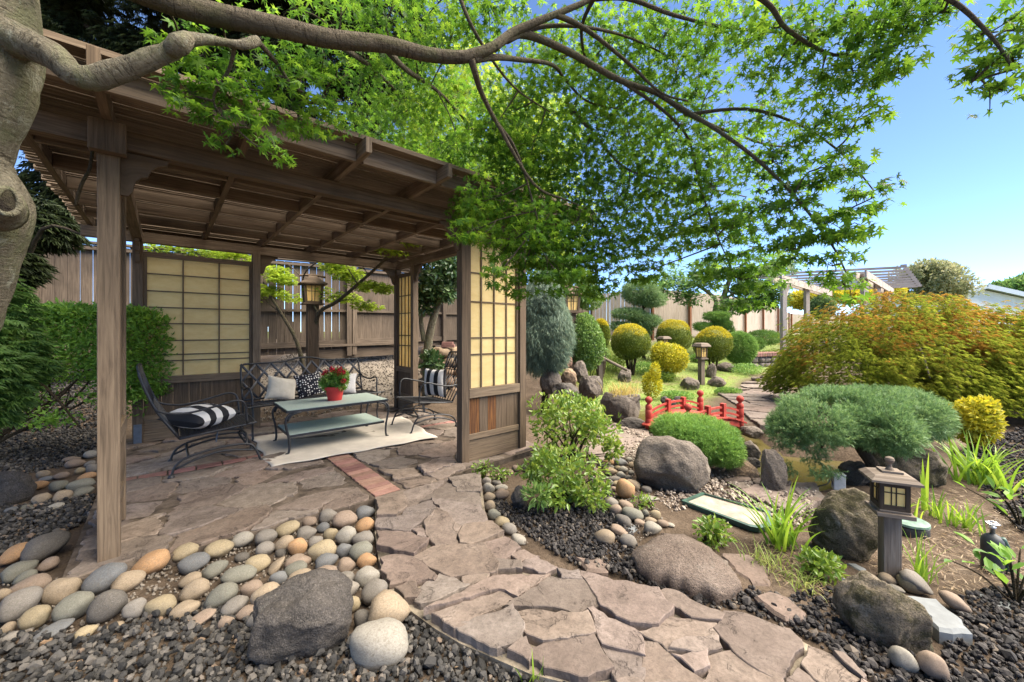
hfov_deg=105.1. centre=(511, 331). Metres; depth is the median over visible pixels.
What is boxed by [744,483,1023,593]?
dry needles
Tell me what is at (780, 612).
stepping stone
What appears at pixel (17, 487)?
boulder
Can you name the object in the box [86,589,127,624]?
cobble
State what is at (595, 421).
leafy shrub
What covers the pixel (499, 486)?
cobble
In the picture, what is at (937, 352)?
laceleaf maple
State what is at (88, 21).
evergreen tree
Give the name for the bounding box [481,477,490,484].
cobble
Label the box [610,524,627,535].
cobble
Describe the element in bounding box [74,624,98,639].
cobble
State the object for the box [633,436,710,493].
boulder
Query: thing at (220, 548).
cobble
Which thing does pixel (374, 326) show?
board fence
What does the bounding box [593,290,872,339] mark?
board fence
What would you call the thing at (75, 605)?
cobble
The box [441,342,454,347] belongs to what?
brick
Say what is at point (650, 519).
cobble
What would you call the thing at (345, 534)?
cobble
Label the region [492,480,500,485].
cobble
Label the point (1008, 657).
gravel
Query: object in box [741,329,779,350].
ground juniper
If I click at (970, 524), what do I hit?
grass tuft
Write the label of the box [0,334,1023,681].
ground
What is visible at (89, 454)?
cobble
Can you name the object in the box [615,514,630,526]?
cobble
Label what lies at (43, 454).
gravel
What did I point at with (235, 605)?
cobble
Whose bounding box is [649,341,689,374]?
yellow green bush
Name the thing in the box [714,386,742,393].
creeping plant
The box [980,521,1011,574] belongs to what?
garden jug
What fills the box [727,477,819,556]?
iris clump
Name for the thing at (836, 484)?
junction box
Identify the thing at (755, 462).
rock
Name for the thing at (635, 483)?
cobble
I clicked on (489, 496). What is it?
cobble
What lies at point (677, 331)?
globe shrub
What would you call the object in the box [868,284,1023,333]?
white house
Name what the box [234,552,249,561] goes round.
cobble
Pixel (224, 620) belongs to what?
cobble
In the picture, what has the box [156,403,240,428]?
pillow
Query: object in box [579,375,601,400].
waterfall rock
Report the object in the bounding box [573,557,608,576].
stepping stone
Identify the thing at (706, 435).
juniper mound
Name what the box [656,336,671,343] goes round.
garden lantern
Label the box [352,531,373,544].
cobble
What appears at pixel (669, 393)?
creeping plant
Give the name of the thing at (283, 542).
cobble
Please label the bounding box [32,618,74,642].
cobble
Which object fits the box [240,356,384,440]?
lattice bench
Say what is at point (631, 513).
cobble
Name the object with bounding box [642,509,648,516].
cobble
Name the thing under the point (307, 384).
pillow
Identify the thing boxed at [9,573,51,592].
cobble
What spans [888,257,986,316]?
distant tree
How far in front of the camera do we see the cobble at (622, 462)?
3.98 m
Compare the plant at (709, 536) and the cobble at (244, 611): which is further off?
the plant at (709, 536)
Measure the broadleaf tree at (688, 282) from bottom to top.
3.695 m
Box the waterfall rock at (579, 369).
[573,361,587,382]
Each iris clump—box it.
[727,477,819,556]
[928,428,1023,492]
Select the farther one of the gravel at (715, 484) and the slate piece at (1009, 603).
the gravel at (715, 484)
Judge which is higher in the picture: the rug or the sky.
the sky
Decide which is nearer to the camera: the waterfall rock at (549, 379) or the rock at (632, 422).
the rock at (632, 422)
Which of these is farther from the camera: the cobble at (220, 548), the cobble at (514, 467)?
the cobble at (514, 467)
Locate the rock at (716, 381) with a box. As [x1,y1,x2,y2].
[707,376,726,386]
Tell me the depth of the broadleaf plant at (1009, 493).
2.79 m
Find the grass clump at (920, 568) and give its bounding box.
[902,528,960,584]
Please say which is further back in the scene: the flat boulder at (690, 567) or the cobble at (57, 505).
the cobble at (57, 505)
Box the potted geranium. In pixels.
[318,366,350,400]
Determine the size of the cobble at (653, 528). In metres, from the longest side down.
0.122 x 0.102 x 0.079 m
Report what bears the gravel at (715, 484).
on the ground at (682, 522)
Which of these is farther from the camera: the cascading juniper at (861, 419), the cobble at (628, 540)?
the cascading juniper at (861, 419)
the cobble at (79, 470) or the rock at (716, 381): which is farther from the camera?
the rock at (716, 381)
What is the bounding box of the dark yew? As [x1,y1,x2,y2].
[16,190,92,298]
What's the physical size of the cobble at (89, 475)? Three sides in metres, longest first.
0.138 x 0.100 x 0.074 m
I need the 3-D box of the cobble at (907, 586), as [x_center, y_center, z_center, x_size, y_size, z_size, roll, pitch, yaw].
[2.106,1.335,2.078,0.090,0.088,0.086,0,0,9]
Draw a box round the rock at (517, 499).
[511,485,526,508]
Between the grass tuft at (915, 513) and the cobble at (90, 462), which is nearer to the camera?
the grass tuft at (915, 513)
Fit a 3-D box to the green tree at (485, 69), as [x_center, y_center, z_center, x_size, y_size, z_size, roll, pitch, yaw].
[-1.529,-4.064,11.458,8.133,9.305,3.796,0,0,0]
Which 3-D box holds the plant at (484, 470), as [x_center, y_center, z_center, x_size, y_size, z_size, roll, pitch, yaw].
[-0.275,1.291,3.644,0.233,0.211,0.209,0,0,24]
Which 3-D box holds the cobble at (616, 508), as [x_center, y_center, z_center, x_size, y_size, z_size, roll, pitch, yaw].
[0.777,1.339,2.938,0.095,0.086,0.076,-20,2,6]
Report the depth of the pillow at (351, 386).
5.76 m
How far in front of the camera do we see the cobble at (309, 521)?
2.75 m
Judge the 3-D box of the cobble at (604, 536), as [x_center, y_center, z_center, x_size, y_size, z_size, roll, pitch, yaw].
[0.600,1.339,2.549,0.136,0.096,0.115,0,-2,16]
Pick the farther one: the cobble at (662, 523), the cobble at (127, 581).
the cobble at (662, 523)
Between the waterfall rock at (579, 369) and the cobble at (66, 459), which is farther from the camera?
the waterfall rock at (579, 369)
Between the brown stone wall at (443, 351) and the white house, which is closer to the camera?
the brown stone wall at (443, 351)
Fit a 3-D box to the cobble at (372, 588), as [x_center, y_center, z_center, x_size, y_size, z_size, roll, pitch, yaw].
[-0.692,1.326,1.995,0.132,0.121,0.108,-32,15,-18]
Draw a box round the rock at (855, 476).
[838,460,869,485]
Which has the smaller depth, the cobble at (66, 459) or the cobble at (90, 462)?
the cobble at (90, 462)
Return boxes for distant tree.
[787,288,908,310]
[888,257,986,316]
[988,271,1023,291]
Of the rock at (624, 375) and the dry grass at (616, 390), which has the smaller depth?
the dry grass at (616, 390)
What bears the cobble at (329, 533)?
on the ground at (682, 522)
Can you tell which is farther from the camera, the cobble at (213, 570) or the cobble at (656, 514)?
the cobble at (656, 514)
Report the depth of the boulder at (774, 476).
3.35 m
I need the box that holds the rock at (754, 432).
[740,426,763,438]
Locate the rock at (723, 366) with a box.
[717,362,734,371]
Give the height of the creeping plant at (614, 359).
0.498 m
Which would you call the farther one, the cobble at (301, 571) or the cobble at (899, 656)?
the cobble at (301, 571)
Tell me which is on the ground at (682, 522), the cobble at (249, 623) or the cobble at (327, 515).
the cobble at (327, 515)
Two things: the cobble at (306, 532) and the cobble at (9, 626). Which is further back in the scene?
the cobble at (306, 532)
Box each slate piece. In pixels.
[628,523,636,532]
[846,563,865,570]
[979,594,1011,609]
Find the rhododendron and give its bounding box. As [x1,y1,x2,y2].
[418,256,456,395]
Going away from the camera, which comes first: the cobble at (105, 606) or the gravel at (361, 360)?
the cobble at (105, 606)
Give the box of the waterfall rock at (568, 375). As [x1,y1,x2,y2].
[561,368,576,384]
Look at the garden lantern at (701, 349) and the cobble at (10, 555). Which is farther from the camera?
the garden lantern at (701, 349)
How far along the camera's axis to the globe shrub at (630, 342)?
9.77 m
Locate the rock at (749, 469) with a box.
[726,459,759,478]
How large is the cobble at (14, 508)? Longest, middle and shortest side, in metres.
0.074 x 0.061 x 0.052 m
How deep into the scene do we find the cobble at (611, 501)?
3.04 m
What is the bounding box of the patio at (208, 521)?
[67,404,536,577]
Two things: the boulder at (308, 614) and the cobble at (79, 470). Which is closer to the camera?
the boulder at (308, 614)
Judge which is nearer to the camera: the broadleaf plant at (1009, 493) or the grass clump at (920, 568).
the grass clump at (920, 568)
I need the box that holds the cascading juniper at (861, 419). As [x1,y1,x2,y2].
[761,382,963,482]
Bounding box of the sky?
[14,0,1023,320]
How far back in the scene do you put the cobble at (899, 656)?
1.58 m
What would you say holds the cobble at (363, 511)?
on the ground at (682, 522)
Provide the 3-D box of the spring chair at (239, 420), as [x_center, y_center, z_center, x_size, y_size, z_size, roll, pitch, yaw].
[-3.032,0.795,3.851,0.936,1.009,0.641,0,0,-41]
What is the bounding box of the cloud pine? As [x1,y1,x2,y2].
[609,276,669,359]
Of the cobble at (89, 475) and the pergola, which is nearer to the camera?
the cobble at (89, 475)
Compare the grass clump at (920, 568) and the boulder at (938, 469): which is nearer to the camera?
the grass clump at (920, 568)
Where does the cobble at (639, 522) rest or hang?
on the ground at (682, 522)
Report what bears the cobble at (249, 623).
on the gravel at (89, 655)
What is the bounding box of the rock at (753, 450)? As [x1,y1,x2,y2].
[744,440,760,458]
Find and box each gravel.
[0,366,128,473]
[0,456,662,632]
[0,493,565,681]
[261,353,419,421]
[494,491,1023,681]
[602,424,815,529]
[961,426,1023,499]
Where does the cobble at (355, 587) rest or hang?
on the ground at (682, 522)
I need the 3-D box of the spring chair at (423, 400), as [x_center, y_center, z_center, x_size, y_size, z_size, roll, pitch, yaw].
[-1.127,0.795,5.446,0.936,1.009,0.641,0,0,-41]
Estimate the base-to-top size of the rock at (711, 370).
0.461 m
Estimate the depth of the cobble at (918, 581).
2.05 m
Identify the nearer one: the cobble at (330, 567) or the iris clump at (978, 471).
the cobble at (330, 567)
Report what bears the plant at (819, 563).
on the ground at (682, 522)
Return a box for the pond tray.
[681,492,770,532]
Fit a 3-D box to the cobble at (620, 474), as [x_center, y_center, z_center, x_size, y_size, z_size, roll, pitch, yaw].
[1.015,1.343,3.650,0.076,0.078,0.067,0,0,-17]
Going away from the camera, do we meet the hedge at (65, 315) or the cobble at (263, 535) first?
the cobble at (263, 535)
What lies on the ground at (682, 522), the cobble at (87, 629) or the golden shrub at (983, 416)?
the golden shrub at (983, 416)
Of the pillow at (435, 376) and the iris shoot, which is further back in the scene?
the pillow at (435, 376)
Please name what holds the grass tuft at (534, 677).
on the ground at (682, 522)
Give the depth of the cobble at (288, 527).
2.63 m
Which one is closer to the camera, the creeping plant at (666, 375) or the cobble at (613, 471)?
the cobble at (613, 471)
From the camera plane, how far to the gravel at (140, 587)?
2.21 m
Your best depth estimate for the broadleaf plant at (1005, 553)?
2.01 m
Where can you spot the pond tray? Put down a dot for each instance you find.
(732, 512)
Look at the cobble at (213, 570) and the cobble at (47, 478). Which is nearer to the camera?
the cobble at (213, 570)
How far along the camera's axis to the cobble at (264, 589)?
1.92 m
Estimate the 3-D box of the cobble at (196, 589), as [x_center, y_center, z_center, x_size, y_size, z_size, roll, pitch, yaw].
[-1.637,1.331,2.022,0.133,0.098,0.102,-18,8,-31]
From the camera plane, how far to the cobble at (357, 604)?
1.92 m
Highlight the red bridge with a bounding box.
[642,390,746,432]
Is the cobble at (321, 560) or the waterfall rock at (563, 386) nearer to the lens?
the cobble at (321, 560)
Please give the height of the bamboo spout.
0.852 m
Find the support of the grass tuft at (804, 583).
on the ground at (682, 522)
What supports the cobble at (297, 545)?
on the ground at (682, 522)
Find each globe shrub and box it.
[595,318,610,377]
[610,323,651,375]
[656,319,692,358]
[692,326,733,368]
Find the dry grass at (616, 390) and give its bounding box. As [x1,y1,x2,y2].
[597,379,641,396]
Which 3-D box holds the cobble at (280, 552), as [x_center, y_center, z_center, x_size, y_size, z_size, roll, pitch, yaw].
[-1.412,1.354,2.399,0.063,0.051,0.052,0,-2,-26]
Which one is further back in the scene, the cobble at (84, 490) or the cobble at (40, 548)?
the cobble at (84, 490)
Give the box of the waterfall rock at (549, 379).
[540,368,561,393]
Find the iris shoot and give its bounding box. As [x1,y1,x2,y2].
[920,454,928,510]
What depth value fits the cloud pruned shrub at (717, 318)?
13.03 m
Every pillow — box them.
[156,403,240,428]
[264,375,295,399]
[293,371,324,397]
[343,373,356,392]
[424,368,445,397]
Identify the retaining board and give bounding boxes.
[319,342,393,358]
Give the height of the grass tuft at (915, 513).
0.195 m
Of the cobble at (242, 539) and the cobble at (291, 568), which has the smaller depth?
the cobble at (291, 568)
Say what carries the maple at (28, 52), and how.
on the ground at (682, 522)
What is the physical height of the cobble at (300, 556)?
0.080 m
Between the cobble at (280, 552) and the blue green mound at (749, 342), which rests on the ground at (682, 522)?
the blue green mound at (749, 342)
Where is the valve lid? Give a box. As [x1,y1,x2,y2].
[902,517,930,539]
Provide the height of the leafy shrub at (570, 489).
0.504 m
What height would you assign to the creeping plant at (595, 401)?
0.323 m
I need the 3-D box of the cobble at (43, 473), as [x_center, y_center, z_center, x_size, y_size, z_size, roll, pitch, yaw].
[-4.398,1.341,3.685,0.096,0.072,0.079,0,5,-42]
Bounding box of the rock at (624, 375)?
[617,369,630,381]
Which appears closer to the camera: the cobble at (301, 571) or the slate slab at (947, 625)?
the slate slab at (947, 625)
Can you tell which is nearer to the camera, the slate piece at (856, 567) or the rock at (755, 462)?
the slate piece at (856, 567)
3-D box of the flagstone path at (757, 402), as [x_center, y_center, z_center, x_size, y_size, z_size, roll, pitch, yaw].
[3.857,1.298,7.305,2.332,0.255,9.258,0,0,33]
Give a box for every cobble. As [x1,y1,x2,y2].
[0,542,27,564]
[0,560,38,583]
[0,586,43,623]
[0,588,11,600]
[0,621,16,632]
[1,630,18,642]
[3,506,18,512]
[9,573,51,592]
[12,569,37,584]
[17,604,50,629]
[19,504,32,509]
[20,530,70,561]
[31,492,51,503]
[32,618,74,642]
[35,480,49,489]
[36,470,50,477]
[37,556,59,571]
[38,476,53,480]
[40,577,81,605]
[44,502,64,510]
[48,480,68,491]
[51,591,94,621]
[52,472,69,479]
[52,490,72,501]
[61,456,80,462]
[64,459,85,467]
[65,478,95,491]
[72,486,94,496]
[74,467,85,474]
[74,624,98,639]
[75,472,96,480]
[81,562,127,595]
[83,450,96,458]
[84,460,96,466]
[85,464,96,472]
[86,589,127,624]
[110,570,145,592]
[121,597,146,618]
[130,549,170,575]
[144,594,176,617]
[168,599,200,620]
[172,542,198,561]
[177,552,209,574]
[178,571,201,587]
[178,578,209,601]
[188,608,215,624]
[202,560,228,579]
[203,581,238,607]
[204,539,233,559]
[217,616,234,628]
[220,564,256,583]
[220,595,248,615]
[231,531,253,547]
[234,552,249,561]
[235,604,253,620]
[240,579,262,597]
[244,554,270,572]
[246,614,253,627]
[250,581,278,604]
[255,529,277,545]
[255,541,274,554]
[267,556,284,575]
[269,571,286,584]
[275,520,299,537]
[275,535,293,550]
[275,548,286,556]
[284,553,311,567]
[284,560,306,577]
[287,537,307,554]
[287,568,310,579]
[297,526,316,539]
[302,516,316,525]
[307,536,322,547]
[307,539,336,562]
[315,553,338,568]
[316,522,329,532]
[317,565,337,569]
[319,508,336,522]
[323,528,337,540]
[332,510,356,528]
[335,526,355,544]
[336,543,350,557]
[337,557,355,571]
[342,571,354,580]
[349,541,372,562]
[350,617,408,670]
[351,580,359,595]
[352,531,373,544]
[352,596,360,611]
[354,517,373,532]
[354,566,379,588]
[354,609,368,626]
[356,505,374,520]
[356,552,376,568]
[361,578,387,604]
[367,589,409,621]
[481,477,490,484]
[482,483,494,493]
[483,492,495,500]
[484,500,494,510]
[487,508,500,519]
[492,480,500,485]
[495,484,507,489]
[495,488,509,499]
[495,516,509,526]
[502,522,516,534]
[511,533,525,544]
[512,465,519,471]
[594,529,614,544]
[603,459,613,464]
[604,497,617,506]
[605,467,617,475]
[609,476,620,480]
[609,504,621,513]
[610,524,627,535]
[614,458,626,465]
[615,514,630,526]
[616,478,634,498]
[617,471,625,478]
[619,466,627,472]
[619,500,633,507]
[619,534,636,547]
[622,507,643,519]
[627,479,639,490]
[634,519,644,525]
[638,494,659,500]
[641,486,651,492]
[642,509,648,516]
[643,521,661,534]
[645,517,656,522]
[650,510,660,519]
[657,519,668,526]
[878,572,897,584]
[887,645,919,672]
[889,584,904,592]
[896,574,923,594]
[899,569,933,594]
[915,650,949,681]
[938,590,971,612]
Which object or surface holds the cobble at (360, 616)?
on the ground at (682, 522)
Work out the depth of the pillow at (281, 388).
5.15 m
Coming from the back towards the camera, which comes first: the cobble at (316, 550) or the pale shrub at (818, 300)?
the pale shrub at (818, 300)
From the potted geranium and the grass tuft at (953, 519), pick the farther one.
the potted geranium
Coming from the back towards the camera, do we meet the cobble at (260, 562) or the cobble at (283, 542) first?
the cobble at (283, 542)
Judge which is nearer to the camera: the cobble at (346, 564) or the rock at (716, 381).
the cobble at (346, 564)
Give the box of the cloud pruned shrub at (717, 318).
[692,310,735,332]
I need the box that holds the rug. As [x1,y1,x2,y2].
[251,416,437,466]
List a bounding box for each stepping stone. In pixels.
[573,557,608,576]
[721,553,770,585]
[754,592,805,625]
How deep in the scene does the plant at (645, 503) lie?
3.05 m
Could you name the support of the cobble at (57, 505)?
on the ground at (682, 522)
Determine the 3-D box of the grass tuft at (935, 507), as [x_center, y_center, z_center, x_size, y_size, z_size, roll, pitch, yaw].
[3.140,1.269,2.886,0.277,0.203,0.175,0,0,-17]
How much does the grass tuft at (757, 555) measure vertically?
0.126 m
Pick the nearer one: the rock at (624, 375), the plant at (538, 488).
the plant at (538, 488)
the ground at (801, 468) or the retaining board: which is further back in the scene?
the retaining board
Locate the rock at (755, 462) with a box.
[745,457,760,467]
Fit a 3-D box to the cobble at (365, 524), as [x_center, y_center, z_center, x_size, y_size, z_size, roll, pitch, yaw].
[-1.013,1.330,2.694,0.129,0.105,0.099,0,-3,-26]
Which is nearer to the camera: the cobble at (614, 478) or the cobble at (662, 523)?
the cobble at (662, 523)
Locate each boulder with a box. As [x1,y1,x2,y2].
[0,471,36,504]
[246,568,353,664]
[631,533,741,605]
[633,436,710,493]
[759,449,787,490]
[808,487,877,562]
[832,570,933,652]
[870,449,947,487]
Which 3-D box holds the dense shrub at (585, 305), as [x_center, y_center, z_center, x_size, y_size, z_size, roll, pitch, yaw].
[1.323,-0.375,9.473,1.644,3.104,1.202,0,0,40]
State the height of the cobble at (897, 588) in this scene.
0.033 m
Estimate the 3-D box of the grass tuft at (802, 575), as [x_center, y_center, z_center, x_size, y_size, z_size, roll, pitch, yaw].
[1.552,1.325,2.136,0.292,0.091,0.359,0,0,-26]
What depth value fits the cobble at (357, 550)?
2.34 m
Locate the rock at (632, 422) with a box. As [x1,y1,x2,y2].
[619,417,644,428]
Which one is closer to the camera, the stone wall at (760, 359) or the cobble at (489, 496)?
the cobble at (489, 496)
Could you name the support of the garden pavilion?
on the patio at (208, 521)
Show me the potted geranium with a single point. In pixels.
(334, 382)
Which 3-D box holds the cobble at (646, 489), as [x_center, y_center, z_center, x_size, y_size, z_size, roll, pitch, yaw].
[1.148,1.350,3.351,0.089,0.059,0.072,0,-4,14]
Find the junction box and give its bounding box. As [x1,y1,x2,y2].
[818,472,845,489]
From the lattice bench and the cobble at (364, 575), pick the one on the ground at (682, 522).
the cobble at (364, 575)
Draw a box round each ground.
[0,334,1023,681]
[601,411,842,490]
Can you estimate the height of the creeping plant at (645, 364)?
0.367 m
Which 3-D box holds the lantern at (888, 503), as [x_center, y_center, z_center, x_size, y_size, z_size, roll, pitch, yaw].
[2.095,1.057,2.178,0.215,0.726,0.185,0,0,24]
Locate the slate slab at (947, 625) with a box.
[909,596,972,645]
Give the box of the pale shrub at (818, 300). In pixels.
[810,295,837,319]
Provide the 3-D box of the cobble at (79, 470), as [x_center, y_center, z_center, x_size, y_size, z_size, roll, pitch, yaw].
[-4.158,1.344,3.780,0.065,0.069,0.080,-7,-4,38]
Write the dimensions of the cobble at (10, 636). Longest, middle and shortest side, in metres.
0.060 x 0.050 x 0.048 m
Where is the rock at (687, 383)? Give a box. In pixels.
[680,377,699,389]
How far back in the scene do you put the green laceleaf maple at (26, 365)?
3.07 m
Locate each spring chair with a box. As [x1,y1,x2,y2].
[136,363,262,478]
[390,351,456,433]
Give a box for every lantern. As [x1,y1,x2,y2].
[297,274,327,373]
[564,286,581,385]
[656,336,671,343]
[691,343,710,384]
[858,456,924,584]
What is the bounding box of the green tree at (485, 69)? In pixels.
[320,37,596,346]
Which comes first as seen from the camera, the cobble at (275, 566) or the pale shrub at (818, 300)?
the cobble at (275, 566)
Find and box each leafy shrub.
[514,442,614,513]
[526,389,625,464]
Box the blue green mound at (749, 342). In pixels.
[727,330,759,364]
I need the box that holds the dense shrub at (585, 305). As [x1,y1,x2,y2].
[534,257,604,311]
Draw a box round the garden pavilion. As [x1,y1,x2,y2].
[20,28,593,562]
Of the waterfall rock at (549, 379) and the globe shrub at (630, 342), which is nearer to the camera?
the waterfall rock at (549, 379)
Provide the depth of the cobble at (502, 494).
3.19 m
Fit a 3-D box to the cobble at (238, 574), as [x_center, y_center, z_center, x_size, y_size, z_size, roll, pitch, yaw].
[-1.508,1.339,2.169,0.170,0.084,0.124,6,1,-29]
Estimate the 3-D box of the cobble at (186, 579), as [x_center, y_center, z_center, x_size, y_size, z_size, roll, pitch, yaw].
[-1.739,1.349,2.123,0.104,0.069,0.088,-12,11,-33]
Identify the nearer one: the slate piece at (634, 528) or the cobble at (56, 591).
the cobble at (56, 591)
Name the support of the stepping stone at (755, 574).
on the ground at (682, 522)
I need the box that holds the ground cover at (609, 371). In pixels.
[558,338,779,405]
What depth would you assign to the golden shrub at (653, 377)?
7.86 m
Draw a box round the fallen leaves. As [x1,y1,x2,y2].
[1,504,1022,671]
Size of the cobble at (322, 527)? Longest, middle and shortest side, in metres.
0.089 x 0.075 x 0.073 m
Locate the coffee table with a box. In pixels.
[272,393,388,454]
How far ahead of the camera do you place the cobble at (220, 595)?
1.95 m
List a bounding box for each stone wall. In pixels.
[418,346,456,391]
[741,351,780,366]
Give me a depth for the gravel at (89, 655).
1.64 m
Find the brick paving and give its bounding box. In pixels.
[126,421,453,496]
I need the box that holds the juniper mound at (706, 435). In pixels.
[648,410,747,469]
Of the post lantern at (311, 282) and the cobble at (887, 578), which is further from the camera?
the post lantern at (311, 282)
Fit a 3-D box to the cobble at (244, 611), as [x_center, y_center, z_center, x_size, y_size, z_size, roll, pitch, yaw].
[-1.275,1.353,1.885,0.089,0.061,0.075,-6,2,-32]
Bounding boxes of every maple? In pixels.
[0,0,1023,330]
[0,274,81,434]
[143,242,420,374]
[755,286,1023,418]
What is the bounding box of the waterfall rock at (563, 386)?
[551,383,578,403]
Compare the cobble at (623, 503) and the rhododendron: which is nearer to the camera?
the cobble at (623, 503)
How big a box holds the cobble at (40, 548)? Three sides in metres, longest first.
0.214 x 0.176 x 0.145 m
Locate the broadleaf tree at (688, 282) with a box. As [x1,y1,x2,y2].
[657,251,802,323]
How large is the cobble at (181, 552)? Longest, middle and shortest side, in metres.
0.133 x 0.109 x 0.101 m
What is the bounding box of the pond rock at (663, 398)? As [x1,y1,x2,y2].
[660,396,668,403]
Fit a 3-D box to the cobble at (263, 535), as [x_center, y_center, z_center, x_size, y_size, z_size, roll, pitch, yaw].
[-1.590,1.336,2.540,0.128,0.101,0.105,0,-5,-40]
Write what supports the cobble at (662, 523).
on the ground at (682, 522)
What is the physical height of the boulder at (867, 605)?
0.329 m
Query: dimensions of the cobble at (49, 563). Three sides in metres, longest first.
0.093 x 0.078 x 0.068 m
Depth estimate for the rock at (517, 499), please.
3.02 m
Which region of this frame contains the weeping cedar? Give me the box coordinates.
[526,271,577,411]
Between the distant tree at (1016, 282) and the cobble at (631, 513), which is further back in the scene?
the distant tree at (1016, 282)
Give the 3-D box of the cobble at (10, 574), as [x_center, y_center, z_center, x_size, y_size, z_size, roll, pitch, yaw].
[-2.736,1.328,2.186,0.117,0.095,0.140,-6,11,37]
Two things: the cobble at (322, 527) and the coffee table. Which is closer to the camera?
the cobble at (322, 527)
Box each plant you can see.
[470,459,494,478]
[490,465,512,482]
[520,478,552,511]
[571,395,599,407]
[605,355,625,371]
[630,491,656,509]
[635,361,651,373]
[657,370,675,381]
[660,390,694,399]
[689,353,705,361]
[691,513,737,551]
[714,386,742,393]
[728,363,765,374]
[794,544,849,585]
[944,531,1023,604]
[953,475,1023,524]
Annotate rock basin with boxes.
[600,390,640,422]
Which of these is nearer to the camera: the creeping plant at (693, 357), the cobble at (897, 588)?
the cobble at (897, 588)
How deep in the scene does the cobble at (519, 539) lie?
2.52 m
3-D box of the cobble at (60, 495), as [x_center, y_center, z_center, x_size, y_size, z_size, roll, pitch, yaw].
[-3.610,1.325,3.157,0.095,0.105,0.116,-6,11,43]
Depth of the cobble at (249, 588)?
2.02 m
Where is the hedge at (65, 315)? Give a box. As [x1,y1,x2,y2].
[0,297,178,442]
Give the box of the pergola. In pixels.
[758,264,921,366]
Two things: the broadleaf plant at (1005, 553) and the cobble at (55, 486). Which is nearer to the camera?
the broadleaf plant at (1005, 553)
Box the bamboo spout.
[598,357,627,394]
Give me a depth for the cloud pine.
11.99 m
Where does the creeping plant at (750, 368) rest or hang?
on the ground at (682, 522)
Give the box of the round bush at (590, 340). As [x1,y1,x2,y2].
[571,312,606,375]
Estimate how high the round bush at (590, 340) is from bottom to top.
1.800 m
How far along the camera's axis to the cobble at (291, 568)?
2.20 m
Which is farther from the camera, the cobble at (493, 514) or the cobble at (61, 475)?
the cobble at (61, 475)
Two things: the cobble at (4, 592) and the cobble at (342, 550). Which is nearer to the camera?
the cobble at (4, 592)
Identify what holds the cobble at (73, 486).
on the ground at (682, 522)
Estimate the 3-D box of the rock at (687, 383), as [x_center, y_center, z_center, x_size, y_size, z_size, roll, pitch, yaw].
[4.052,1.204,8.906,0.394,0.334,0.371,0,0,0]
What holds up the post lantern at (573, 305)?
on the ground at (682, 522)
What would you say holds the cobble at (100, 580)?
on the ground at (682, 522)
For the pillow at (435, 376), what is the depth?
5.39 m
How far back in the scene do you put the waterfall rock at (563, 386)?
6.32 m
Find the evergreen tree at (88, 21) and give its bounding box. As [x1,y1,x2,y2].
[15,0,437,350]
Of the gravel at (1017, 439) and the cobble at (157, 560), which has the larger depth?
the gravel at (1017, 439)
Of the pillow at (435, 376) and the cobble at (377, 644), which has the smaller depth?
the cobble at (377, 644)
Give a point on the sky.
(964, 193)
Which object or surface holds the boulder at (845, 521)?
on the ground at (682, 522)
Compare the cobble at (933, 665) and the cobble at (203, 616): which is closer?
the cobble at (933, 665)
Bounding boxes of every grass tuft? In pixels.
[513,654,543,681]
[733,535,791,574]
[765,555,830,601]
[784,571,830,595]
[911,494,927,518]
[920,486,952,522]
[929,498,979,527]
[943,499,989,535]
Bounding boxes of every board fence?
[12,241,351,364]
[352,266,592,354]
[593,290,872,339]
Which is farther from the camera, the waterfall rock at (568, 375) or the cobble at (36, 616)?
the waterfall rock at (568, 375)
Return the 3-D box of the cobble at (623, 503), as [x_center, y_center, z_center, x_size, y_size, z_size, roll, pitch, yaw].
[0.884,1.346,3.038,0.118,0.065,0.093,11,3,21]
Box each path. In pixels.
[375,472,867,681]
[584,377,823,516]
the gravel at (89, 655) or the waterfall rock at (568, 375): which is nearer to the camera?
the gravel at (89, 655)
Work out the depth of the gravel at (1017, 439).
4.15 m
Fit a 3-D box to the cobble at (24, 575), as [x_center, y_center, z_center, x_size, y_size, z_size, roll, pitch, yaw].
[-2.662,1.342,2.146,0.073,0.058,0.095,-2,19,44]
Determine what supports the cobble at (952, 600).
on the gravel at (1008, 657)
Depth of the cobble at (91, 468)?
3.75 m
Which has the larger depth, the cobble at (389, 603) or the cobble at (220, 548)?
the cobble at (220, 548)
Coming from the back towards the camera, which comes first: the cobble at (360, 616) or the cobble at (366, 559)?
the cobble at (366, 559)
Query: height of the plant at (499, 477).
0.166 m
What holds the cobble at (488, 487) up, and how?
on the ground at (682, 522)
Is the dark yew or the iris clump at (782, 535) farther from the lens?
the dark yew
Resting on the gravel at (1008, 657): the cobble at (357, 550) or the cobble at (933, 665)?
the cobble at (933, 665)
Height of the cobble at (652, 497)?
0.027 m
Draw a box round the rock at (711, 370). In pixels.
[706,363,716,377]
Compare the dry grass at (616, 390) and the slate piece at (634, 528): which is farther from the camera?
the dry grass at (616, 390)
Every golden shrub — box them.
[641,361,663,398]
[949,394,1008,452]
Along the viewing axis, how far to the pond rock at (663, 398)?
7.34 m

